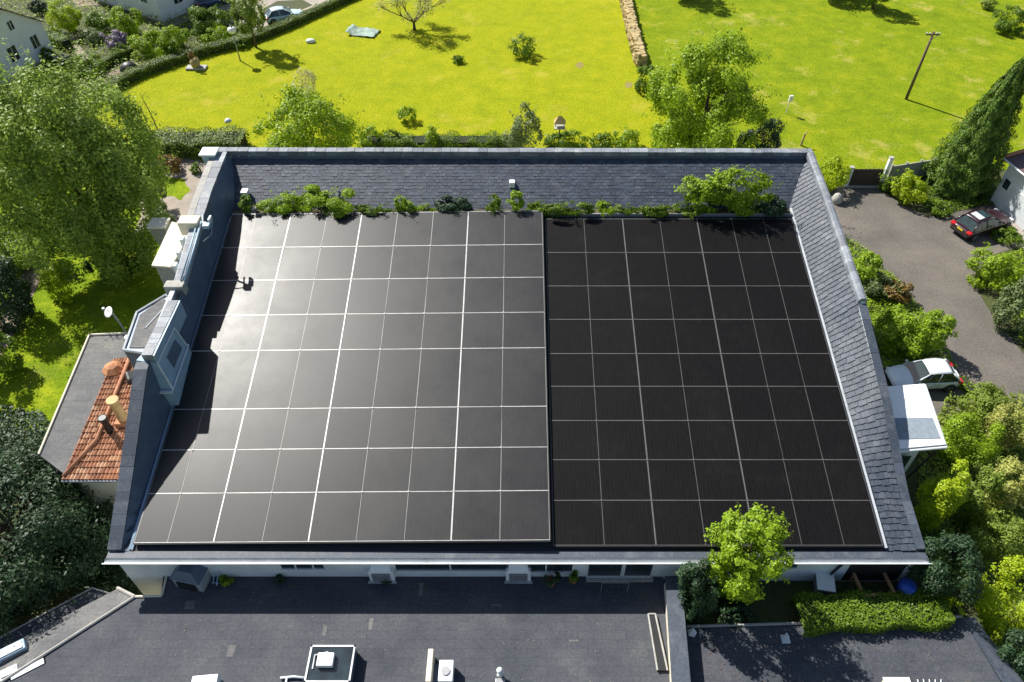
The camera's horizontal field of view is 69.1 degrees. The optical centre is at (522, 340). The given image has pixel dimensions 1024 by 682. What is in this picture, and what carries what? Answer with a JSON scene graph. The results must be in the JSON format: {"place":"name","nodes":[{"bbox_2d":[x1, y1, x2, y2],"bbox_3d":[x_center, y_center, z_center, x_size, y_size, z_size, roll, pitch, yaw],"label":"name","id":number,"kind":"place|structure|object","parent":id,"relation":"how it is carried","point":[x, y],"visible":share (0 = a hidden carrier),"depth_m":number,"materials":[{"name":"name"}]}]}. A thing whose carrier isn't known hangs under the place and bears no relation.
{"place":"outdoors","nodes":[
{"label":"outdoors","id":0,"kind":"place"},
{"bbox_2d":[0,425,142,635],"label":"shaded ground","id":1,"kind":"structure","parent":0,"point":[61,597],"depth_m":40.14,"materials":[{"name":"plant"}]},
{"bbox_2d":[0,405,77,505],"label":"ground cover","id":2,"kind":"object","parent":1,"relation":"on","point":[7,420],"visible":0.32,"depth_m":47.32,"materials":[{"name":"green plant"}]},
{"bbox_2d":[0,432,113,645],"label":"dark conifer","id":3,"kind":"object","parent":1,"relation":"on","point":[20,584],"visible":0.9,"depth_m":38.22,"materials":[{"name":"green plant"}]},
{"bbox_2d":[84,511,142,594],"bbox_3d":[-21.801,11.307,41.737,4.888,0.637,8.840,-12,47,-11],"label":"ground cover","id":4,"kind":"object","parent":1,"relation":"on","point":[125,579],"visible":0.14,"depth_m":40.19,"materials":[{"name":"green plant"}]},
{"bbox_2d":[0,148,165,431],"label":"yard grass","id":5,"kind":"structure","parent":0,"point":[50,340],"depth_m":54.05,"materials":[{"name":"plant"}]},
{"bbox_2d":[0,329,25,376],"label":"shrub","id":6,"kind":"object","parent":5,"relation":"on","point":[13,365],"visible":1,"depth_m":50.02,"materials":[{"name":"green plant"}]},
{"bbox_2d":[0,255,36,333],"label":"shrub","id":7,"kind":"object","parent":5,"relation":"on","point":[21,293],"visible":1,"depth_m":52.27,"materials":[{"name":"green plant"}]},
{"bbox_2d":[0,214,50,270],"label":"shrub","id":8,"kind":"object","parent":5,"relation":"on","point":[4,252],"visible":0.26,"depth_m":57.70,"materials":[{"name":"green plant"}]},
{"bbox_2d":[36,261,76,302],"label":"shrub","id":9,"kind":"object","parent":5,"relation":"on","point":[64,294],"visible":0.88,"depth_m":54.35,"materials":[{"name":"green plant"}]},
{"bbox_2d":[37,332,133,519],"bbox_3d":[-24.069,4.535,43.844,6.142,6.907,11.034,0,46,0],"label":"annex","id":10,"kind":"object","parent":5,"relation":"on","point":[78,446],"visible":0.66,"depth_m":41.13,"materials":[{"name":"concrete"}]},
{"bbox_2d":[106,395,127,427],"bbox_3d":[-21.782,3.787,40.108,0.798,1.900,0.798,0,46,0],"label":"chimney pot","id":11,"kind":"object","parent":10,"relation":"on","point":[113,403],"visible":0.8,"depth_m":39.87,"materials":[{"name":"ceramic"}]},
{"bbox_2d":[0,33,178,292],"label":"broadleaf tree","id":12,"kind":"object","parent":5,"relation":"on","point":[128,178],"visible":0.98,"depth_m":49.06,"materials":[{"name":"green plant"}]},
{"bbox_2d":[134,124,250,159],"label":"clipped hedge","id":13,"kind":"object","parent":5,"relation":"on","point":[189,144],"visible":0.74,"depth_m":69.49,"materials":[{"name":"green plant"}]},
{"bbox_2d":[72,0,212,27],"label":"house forecourt","id":14,"kind":"structure","parent":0,"point":[177,20],"depth_m":92.49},
{"bbox_2d":[98,0,195,21],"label":"white house","id":15,"kind":"structure","parent":14,"relation":"on","point":[162,9],"depth_m":91.71,"materials":[{"name":"paint"}]},
{"bbox_2d":[0,0,313,148],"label":"garden soil","id":16,"kind":"structure","parent":0,"point":[297,4],"depth_m":90.43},
{"bbox_2d":[0,7,54,85],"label":"white house","id":17,"kind":"structure","parent":16,"relation":"on","point":[23,31],"depth_m":80.69,"materials":[{"name":"paint"}]},
{"bbox_2d":[45,0,81,33],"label":"shrub","id":18,"kind":"object","parent":16,"relation":"on","point":[73,18],"visible":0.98,"depth_m":87.34,"materials":[{"name":"green plant"}]},
{"bbox_2d":[63,49,108,80],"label":"shrub","id":19,"kind":"object","parent":16,"relation":"on","point":[100,64],"visible":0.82,"depth_m":80.59,"materials":[{"name":"green plant"}]},
{"bbox_2d":[106,2,143,36],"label":"shrub","id":20,"kind":"object","parent":16,"relation":"on","point":[124,23],"visible":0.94,"depth_m":86.84,"materials":[{"name":"green plant"}]},
{"bbox_2d":[0,0,266,91],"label":"ground cover","id":21,"kind":"object","parent":16,"relation":"on","point":[79,40],"visible":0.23,"depth_m":89.01,"materials":[{"name":"green plant"}]},
{"bbox_2d":[127,29,167,59],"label":"shrub","id":22,"kind":"object","parent":16,"relation":"on","point":[146,49],"visible":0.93,"depth_m":83.14,"materials":[{"name":"green plant"}]},
{"bbox_2d":[151,24,191,54],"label":"shrub","id":23,"kind":"object","parent":16,"relation":"on","point":[168,35],"visible":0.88,"depth_m":83.91,"materials":[{"name":"green plant"}]},
{"bbox_2d":[98,33,249,92],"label":"clipped hedge","id":24,"kind":"object","parent":16,"relation":"on","point":[144,70],"visible":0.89,"depth_m":82.65,"materials":[{"name":"green plant"}]},
{"bbox_2d":[184,5,230,36],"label":"shrub","id":25,"kind":"object","parent":16,"relation":"on","point":[205,23],"visible":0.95,"depth_m":87.47,"materials":[{"name":"green plant"}]},
{"bbox_2d":[265,6,302,24],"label":"parked car","id":26,"kind":"object","parent":16,"relation":"on","point":[273,14],"visible":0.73,"depth_m":90.39,"materials":[{"name":"silver metal"}]},
{"bbox_2d":[135,158,205,231],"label":"gravel patio","id":27,"kind":"structure","parent":0,"point":[178,208],"depth_m":66.32,"materials":[{"name":"gravel"}]},
{"bbox_2d":[155,174,189,199],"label":"grass patch","id":28,"kind":"object","parent":27,"relation":"on","point":[180,189],"visible":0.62,"depth_m":66.36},
{"bbox_2d":[68,0,902,305],"bbox_3d":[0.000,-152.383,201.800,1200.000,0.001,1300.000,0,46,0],"label":"lawn","id":29,"kind":"structure","parent":0,"point":[490,84],"depth_m":81.68,"materials":[{"name":"green plant"}]},
{"bbox_2d":[219,0,266,47],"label":"broadleaf tree","id":30,"kind":"object","parent":29,"relation":"on","point":[247,14],"visible":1,"depth_m":83.32,"materials":[{"name":"green plant"}]},
{"bbox_2d":[244,0,353,43],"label":"clipped hedge","id":31,"kind":"object","parent":29,"relation":"on","point":[284,25],"visible":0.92,"depth_m":90.28,"materials":[{"name":"green plant"}]},
{"bbox_2d":[236,83,368,147],"bbox_3d":[-19.222,-18.018,64.733,10.152,8.538,10.604,29,53,26],"label":"broadleaf tree","id":32,"kind":"object","parent":29,"relation":"on","point":[323,111],"visible":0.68,"depth_m":63.04,"materials":[{"name":"green plant"}]},
{"bbox_2d":[0,576,669,681],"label":"building","id":33,"kind":"structure","parent":29,"relation":"on","point":[90,635],"depth_m":35.43,"materials":[{"name":"concrete"}]},
{"bbox_2d":[0,638,27,663],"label":"roof cabinet","id":34,"kind":"object","parent":33,"relation":"on","point":[10,651],"visible":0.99,"depth_m":34.79,"materials":[{"name":"white metal"}]},
{"bbox_2d":[169,565,211,591],"bbox_3d":[-16.384,11.506,36.732,1.600,1.350,1.170,9,46,8],"label":"roof cowl","id":35,"kind":"object","parent":33,"relation":"on","point":[197,578],"visible":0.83,"depth_m":36.29,"materials":[{"name":"metal"}]},
{"bbox_2d":[304,645,356,681],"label":"roof light","id":36,"kind":"object","parent":33,"relation":"on","point":[330,663],"visible":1,"depth_m":33.61,"materials":[{"name":"grey glass"}]},
{"bbox_2d":[368,565,396,583],"bbox_3d":[-7.002,11.184,36.942,1.400,1.500,1.125,0,46,0],"label":"vent hood","id":37,"kind":"object","parent":33,"relation":"on","point":[377,574],"visible":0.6,"depth_m":36.58,"materials":[{"name":"white paint"}]},
{"bbox_2d":[426,649,453,681],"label":"air unit","id":38,"kind":"object","parent":33,"relation":"on","point":[443,671],"visible":1,"depth_m":33.46,"materials":[{"name":"white paint"}]},
{"bbox_2d":[504,565,531,583],"bbox_3d":[-0.214,11.184,36.942,1.400,1.500,1.125,0,46,0],"label":"vent hood","id":39,"kind":"object","parent":33,"relation":"on","point":[518,574],"visible":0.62,"depth_m":36.59,"materials":[{"name":"white paint"}]},
{"bbox_2d":[371,0,449,29],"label":"sparse tree","id":40,"kind":"object","parent":29,"relation":"on","point":[423,9],"visible":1,"depth_m":87.30,"materials":[{"name":"green plant"}]},
{"bbox_2d":[357,129,508,147],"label":"clipped hedge","id":41,"kind":"object","parent":29,"relation":"on","point":[488,140],"visible":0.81,"depth_m":70.30,"materials":[{"name":"green plant"}]},
{"bbox_2d":[102,147,931,594],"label":"building","id":42,"kind":"structure","parent":29,"relation":"on","point":[158,343],"depth_m":42.42,"materials":[{"name":"stone"}]},
{"bbox_2d":[146,218,170,244],"bbox_3d":[-24.244,-5.048,52.349,1.240,8.120,1.100,0,46,0],"label":"chimney","id":43,"kind":"object","parent":42,"relation":"on","point":[158,228],"visible":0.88,"depth_m":49.49,"materials":[{"name":"concrete"}]},
{"bbox_2d":[254,190,292,214],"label":"gutter weed","id":44,"kind":"object","parent":42,"relation":"on","point":[284,207],"visible":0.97,"depth_m":48.14,"materials":[{"name":"green plant"}]},
{"bbox_2d":[278,183,327,211],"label":"gutter weed","id":45,"kind":"object","parent":42,"relation":"on","point":[311,201],"visible":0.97,"depth_m":48.37,"materials":[{"name":"green plant"}]},
{"bbox_2d":[316,185,355,217],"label":"gutter weed","id":46,"kind":"object","parent":42,"relation":"on","point":[340,208],"visible":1,"depth_m":47.86,"materials":[{"name":"green plant"}]},
{"bbox_2d":[133,210,550,544],"bbox_3d":[-8.777,0.737,42.094,20.220,0.275,21.906,-1,56,1],"label":"solar array","id":47,"kind":"object","parent":42,"relation":"on","point":[355,378],"visible":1,"depth_m":40.62,"materials":[{"name":"black glass"}]},
{"bbox_2d":[394,565,509,571],"bbox_3d":[-3.476,11.007,36.458,5.674,1.080,0.110,0,46,0],"label":"window","id":48,"kind":"structure","parent":42,"relation":"in","point":[398,568],"depth_m":36.72,"materials":[{"name":"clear glass"}]},
{"bbox_2d":[433,193,472,214],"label":"gutter weed","id":49,"kind":"object","parent":42,"relation":"on","point":[454,206],"visible":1,"depth_m":48.12,"materials":[{"name":"green plant"}]},
{"bbox_2d":[543,200,595,217],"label":"gutter weed","id":50,"kind":"object","parent":42,"relation":"on","point":[557,209],"visible":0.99,"depth_m":47.88,"materials":[{"name":"green plant"}]},
{"bbox_2d":[586,565,623,576],"bbox_3d":[4.070,11.227,36.683,1.762,1.710,0.110,0,46,0],"label":"window","id":51,"kind":"structure","parent":42,"relation":"in","point":[592,570],"depth_m":36.87,"materials":[{"name":"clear glass"}]},
{"bbox_2d":[545,218,883,547],"bbox_3d":[9.450,1.055,42.080,16.020,0.275,21.634,0,56,0],"label":"solar array","id":52,"kind":"object","parent":42,"relation":"on","point":[694,390],"visible":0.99,"depth_m":40.80,"materials":[{"name":"black glass"}]},
{"bbox_2d":[673,165,782,216],"bbox_3d":[13.100,-9.752,47.724,6.892,3.289,2.660,0,46,0],"label":"bush","id":53,"kind":"object","parent":42,"relation":"on","point":[703,191],"visible":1,"depth_m":47.43,"materials":[{"name":"green plant"}]},
{"bbox_2d":[751,193,788,216],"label":"gutter weed","id":54,"kind":"object","parent":42,"relation":"on","point":[768,211],"visible":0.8,"depth_m":48.14,"materials":[{"name":"green plant"}]},
{"bbox_2d":[888,384,946,480],"bbox_3d":[21.236,6.210,42.823,3.590,6.030,4.747,0,46,0],"label":"white extension","id":55,"kind":"object","parent":42,"relation":"attached to","point":[918,427],"visible":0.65,"depth_m":40.49,"materials":[{"name":"paint"}]},
{"bbox_2d":[501,102,543,147],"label":"shrub","id":56,"kind":"object","parent":29,"relation":"on","point":[518,137],"visible":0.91,"depth_m":68.06,"materials":[{"name":"green plant"}]},
{"bbox_2d":[507,31,537,58],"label":"spiky bush","id":57,"kind":"object","parent":29,"relation":"on","point":[524,51],"visible":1,"depth_m":83.81,"materials":[{"name":"green plant"}]},
{"bbox_2d":[543,129,590,147],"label":"shrub","id":58,"kind":"object","parent":29,"relation":"on","point":[570,135],"visible":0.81,"depth_m":70.54,"materials":[{"name":"green plant"}]},
{"bbox_2d":[612,123,641,148],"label":"shrub","id":59,"kind":"object","parent":29,"relation":"on","point":[628,134],"visible":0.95,"depth_m":70.08,"materials":[{"name":"green plant"}]},
{"bbox_2d":[619,0,646,66],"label":"stone wall","id":60,"kind":"structure","parent":29,"relation":"on","point":[636,45],"depth_m":86.47,"materials":[{"name":"stone"}]},
{"bbox_2d":[638,18,781,148],"bbox_3d":[15.128,-19.363,62.006,11.300,14.300,11.384,0,46,0],"label":"broadleaf tree","id":61,"kind":"object","parent":29,"relation":"on","point":[706,122],"visible":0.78,"depth_m":59.59,"materials":[{"name":"green plant"}]},
{"bbox_2d":[663,581,1001,681],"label":"terrace","id":62,"kind":"structure","parent":29,"relation":"on","point":[775,605],"depth_m":36.85,"materials":[{"name":"plant"}]},
{"bbox_2d":[664,576,690,681],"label":"boundary wall","id":63,"kind":"structure","parent":62,"relation":"on","point":[679,668],"depth_m":34.35,"materials":[{"name":"concrete"}]},
{"bbox_2d":[675,557,720,621],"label":"shrub","id":64,"kind":"object","parent":62,"relation":"on","point":[698,576],"visible":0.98,"depth_m":33.75,"materials":[{"name":"green plant"}]},
{"bbox_2d":[713,592,757,630],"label":"shrub","id":65,"kind":"object","parent":62,"relation":"on","point":[740,606],"visible":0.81,"depth_m":35.95,"materials":[{"name":"green plant"}]},
{"bbox_2d":[703,502,794,604],"bbox_3d":[10.408,10.146,34.409,4.497,7.391,4.266,0,46,0],"label":"broadleaf tree","id":66,"kind":"object","parent":62,"relation":"on","point":[748,572],"visible":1,"depth_m":33.04,"materials":[{"name":"green plant"}]},
{"bbox_2d":[813,573,835,596],"bbox_3d":[15.004,12.159,37.052,0.880,0.780,1.000,7,46,7],"label":"storage cabinet","id":67,"kind":"object","parent":62,"relation":"on","point":[824,583],"visible":0.88,"depth_m":36.76,"materials":[{"name":"grey metal"}]},
{"bbox_2d":[789,587,955,637],"bbox_3d":[16.855,13.104,35.901,7.321,1.234,2.214,-2,46,-2],"label":"clipped hedge","id":68,"kind":"object","parent":62,"relation":"on","point":[848,611],"visible":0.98,"depth_m":35.55,"materials":[{"name":"green plant"}]},
{"bbox_2d":[905,530,992,605],"bbox_3d":[20.741,10.926,36.078,3.501,3.978,3.567,28,52,25],"label":"shrub","id":69,"kind":"object","parent":62,"relation":"on","point":[942,583],"visible":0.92,"depth_m":35.38,"materials":[{"name":"green plant"}]},
{"bbox_2d":[686,615,1022,681],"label":"garage building","id":70,"kind":"structure","parent":29,"relation":"on","point":[840,656],"depth_m":34.71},
{"bbox_2d":[855,264,1023,655],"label":"undergrowth","id":71,"kind":"object","parent":29,"relation":"on","point":[912,482],"visible":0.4,"depth_m":45.27,"materials":[{"name":"plant"}]},
{"bbox_2d":[854,247,882,283],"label":"shrub","id":72,"kind":"object","parent":71,"relation":"on","point":[876,261],"visible":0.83,"depth_m":56.16,"materials":[{"name":"green plant"}]},
{"bbox_2d":[863,270,901,300],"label":"shrub","id":73,"kind":"object","parent":71,"relation":"on","point":[876,290],"visible":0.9,"depth_m":55.81,"materials":[{"name":"green plant"}]},
{"bbox_2d":[882,276,915,305],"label":"shrub","id":74,"kind":"object","parent":71,"relation":"on","point":[899,298],"visible":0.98,"depth_m":55.19,"materials":[{"name":"red plant"}]},
{"bbox_2d":[845,235,957,368],"bbox_3d":[27.122,-3.575,56.167,5.628,0.708,15.046,0,46,0],"label":"ground cover","id":75,"kind":"object","parent":71,"relation":"on","point":[911,359],"visible":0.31,"depth_m":54.75,"materials":[{"name":"green plant"}]},
{"bbox_2d":[874,303,932,358],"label":"shrub","id":76,"kind":"object","parent":71,"relation":"on","point":[893,316],"visible":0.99,"depth_m":50.57,"materials":[{"name":"green plant"}]},
{"bbox_2d":[909,308,960,359],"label":"shrub","id":77,"kind":"object","parent":71,"relation":"on","point":[939,334],"visible":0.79,"depth_m":50.57,"materials":[{"name":"green plant"}]},
{"bbox_2d":[913,459,972,533],"bbox_3d":[22.666,8.667,40.624,2.736,5.850,2.430,-17,48,-16],"label":"shrub","id":78,"kind":"object","parent":71,"relation":"on","point":[931,513],"visible":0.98,"depth_m":39.63,"materials":[{"name":"green plant"}]},
{"bbox_2d":[918,390,1023,671],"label":"ground cover","id":79,"kind":"object","parent":71,"relation":"on","point":[951,530],"visible":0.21,"depth_m":44.75,"materials":[{"name":"green plant"}]},
{"bbox_2d":[937,411,1006,465],"bbox_3d":[27.070,5.983,44.912,3.877,3.462,3.509,-34,54,-28],"label":"shrub","id":80,"kind":"object","parent":71,"relation":"on","point":[968,450],"visible":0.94,"depth_m":44.36,"materials":[{"name":"green plant"}]},
{"bbox_2d":[948,455,1007,521],"bbox_3d":[25.372,8.285,41.805,2.969,4.679,2.472,-20,49,-18],"label":"shrub","id":81,"kind":"object","parent":71,"relation":"on","point":[992,482],"visible":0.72,"depth_m":41.30,"materials":[{"name":"green plant"}]},
{"bbox_2d":[955,380,1012,430],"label":"shrub","id":82,"kind":"object","parent":71,"relation":"on","point":[993,395],"visible":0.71,"depth_m":47.09,"materials":[{"name":"green plant"}]},
{"bbox_2d":[959,554,1023,645],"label":"shrub","id":83,"kind":"object","parent":71,"relation":"on","point":[998,627],"visible":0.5,"depth_m":36.40,"materials":[{"name":"green plant"}]},
{"bbox_2d":[966,504,1023,574],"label":"shrub","id":84,"kind":"object","parent":71,"relation":"on","point":[1012,543],"visible":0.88,"depth_m":40.11,"materials":[{"name":"green plant"}]},
{"bbox_2d":[983,455,1023,516],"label":"shrub","id":85,"kind":"object","parent":71,"relation":"on","point":[1013,466],"visible":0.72,"depth_m":41.59,"materials":[{"name":"green plant"}]},
{"bbox_2d":[984,394,1023,455],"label":"shrub","id":86,"kind":"object","parent":71,"relation":"on","point":[999,415],"visible":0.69,"depth_m":45.38,"materials":[{"name":"green plant"}]},
{"bbox_2d":[991,627,1023,681],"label":"shrub","id":87,"kind":"object","parent":71,"relation":"on","point":[1017,664],"visible":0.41,"depth_m":34.45,"materials":[{"name":"green plant"}]},
{"bbox_2d":[978,248,1023,352],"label":"undergrowth","id":88,"kind":"object","parent":29,"relation":"on","point":[989,296],"visible":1,"depth_m":56.14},
{"bbox_2d":[964,242,1023,291],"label":"shrub","id":89,"kind":"object","parent":88,"relation":"on","point":[1005,276],"visible":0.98,"depth_m":55.79,"materials":[{"name":"green plant"}]},
{"bbox_2d":[990,226,1023,248],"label":"shrub","id":90,"kind":"object","parent":88,"relation":"on","point":[1010,232],"visible":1,"depth_m":60.67,"materials":[{"name":"green plant"}]},
{"bbox_2d":[991,276,1023,333],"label":"shrub","id":91,"kind":"object","parent":88,"relation":"on","point":[1001,317],"visible":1,"depth_m":52.65,"materials":[{"name":"green plant"}]},
{"bbox_2d":[991,149,1023,230],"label":"white garage","id":92,"kind":"structure","parent":29,"relation":"on","point":[1007,198],"depth_m":62.31,"materials":[{"name":"paint"}]},
{"bbox_2d":[1002,188,1023,230],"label":"door","id":93,"kind":"structure","parent":92,"relation":"in","point":[1013,208],"depth_m":62.35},
{"bbox_2d":[632,0,1023,188],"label":"field","id":94,"kind":"structure","parent":0,"point":[842,72],"depth_m":83.70,"materials":[{"name":"green plant"}]},
{"bbox_2d":[735,111,786,148],"bbox_3d":[20.812,-17.212,65.570,4.205,6.205,4.523,0,46,0],"label":"dark conifer","id":95,"kind":"object","parent":94,"relation":"on","point":[774,136],"visible":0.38,"depth_m":63.83,"materials":[{"name":"green plant"}]},
{"bbox_2d":[819,153,851,191],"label":"shrub","id":96,"kind":"object","parent":94,"relation":"on","point":[843,177],"visible":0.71,"depth_m":64.59,"materials":[{"name":"green plant"}]},
{"bbox_2d":[878,156,894,185],"bbox_3d":[31.951,-14.830,65.402,0.380,3.100,0.380,0,46,0],"label":"gate post","id":97,"kind":"object","parent":94,"relation":"on","point":[889,162],"visible":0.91,"depth_m":64.80,"materials":[{"name":"white paint"}]},
{"bbox_2d":[847,169,882,187],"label":"boarded gate","id":98,"kind":"structure","parent":97,"relation":"attached to","point":[865,178],"depth_m":66.07,"materials":[{"name":"brown wood"}]},
{"bbox_2d":[881,169,1005,216],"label":"undergrowth","id":99,"kind":"object","parent":94,"relation":"on","point":[920,208],"visible":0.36,"depth_m":64.78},
{"bbox_2d":[888,168,927,204],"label":"shrub","id":100,"kind":"object","parent":99,"relation":"on","point":[904,195],"visible":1,"depth_m":63.81,"materials":[{"name":"green plant"}]},
{"bbox_2d":[887,157,936,180],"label":"panel fence","id":101,"kind":"object","parent":99,"relation":"on","point":[916,168],"visible":0.56,"depth_m":66.67,"materials":[{"name":"concrete"}]},
{"bbox_2d":[884,181,998,210],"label":"ground cover","id":102,"kind":"object","parent":99,"relation":"on","point":[982,201],"visible":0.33,"depth_m":64.85,"materials":[{"name":"green plant"}]},
{"bbox_2d":[921,56,1023,203],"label":"cypress tree","id":103,"kind":"object","parent":99,"relation":"on","point":[975,147],"visible":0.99,"depth_m":62.42,"materials":[{"name":"green plant"}]},
{"bbox_2d":[992,3,1023,34],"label":"shrub","id":104,"kind":"object","parent":94,"relation":"on","point":[1002,24],"visible":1,"depth_m":88.13,"materials":[{"name":"green plant"}]},
{"bbox_2d":[829,186,1023,405],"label":"driveway","id":105,"kind":"structure","parent":0,"point":[927,256],"depth_m":58.84,"materials":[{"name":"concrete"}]},
{"bbox_2d":[950,207,1013,241],"bbox_3d":[38.263,-10.019,61.706,5.335,1.706,2.470,-18,48,-17],"label":"parked car","id":106,"kind":"object","parent":105,"relation":"on","point":[974,225],"visible":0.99,"depth_m":60.95,"materials":[{"name":"black paint"}]},
{"bbox_2d":[880,356,977,415],"bbox_3d":[25.494,3.229,49.922,10.325,0.001,6.267,0,46,0],"label":"parking bay","id":107,"kind":"object","parent":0,"point":[938,396],"visible":0.14,"depth_m":49.65,"materials":[{"name":"asphalt"}]},
{"bbox_2d":[884,358,962,391],"bbox_3d":[26.854,2.211,49.769,4.635,1.708,2.270,-2,46,-2],"label":"parked car","id":108,"kind":"object","parent":107,"relation":"on","point":[935,373],"visible":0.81,"depth_m":49.30,"materials":[{"name":"white paint"}]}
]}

